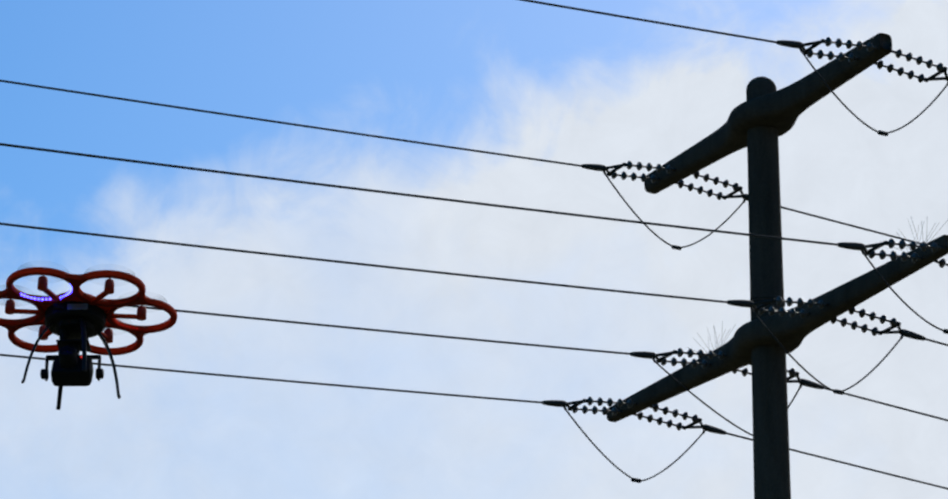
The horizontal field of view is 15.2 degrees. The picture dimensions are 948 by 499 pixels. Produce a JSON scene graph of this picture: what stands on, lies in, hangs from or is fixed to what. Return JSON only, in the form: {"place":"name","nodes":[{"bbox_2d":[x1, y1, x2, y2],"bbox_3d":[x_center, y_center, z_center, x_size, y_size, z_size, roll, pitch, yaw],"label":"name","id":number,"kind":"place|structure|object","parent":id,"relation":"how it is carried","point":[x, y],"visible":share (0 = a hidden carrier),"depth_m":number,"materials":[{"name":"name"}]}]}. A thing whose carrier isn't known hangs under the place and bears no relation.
{"place":"outdoors","nodes":[
{"label":"outdoors","id":0,"kind":"place"},
{"bbox_2d":[0,264,176,409],"bbox_3d":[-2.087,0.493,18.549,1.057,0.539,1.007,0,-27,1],"label":"drone","id":1,"kind":"object","parent":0,"point":[75,318],"visible":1,"depth_m":18.50,"materials":[{"name":"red plastic"}]},
{"bbox_2d":[0,0,947,498],"label":"sky","id":2,"kind":"structure","parent":0,"point":[511,77],"materials":[{"name":"blue"}]},
{"label":"ground","id":3,"kind":"structure","parent":0,"visible":0},
{"bbox_2d":[0,0,947,498],"bbox_3d":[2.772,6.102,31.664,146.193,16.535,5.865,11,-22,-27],"label":"power lines","id":4,"kind":"object","parent":3,"relation":"on","point":[764,116],"visible":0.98,"depth_m":33.37,"materials":[{"name":"metal"}]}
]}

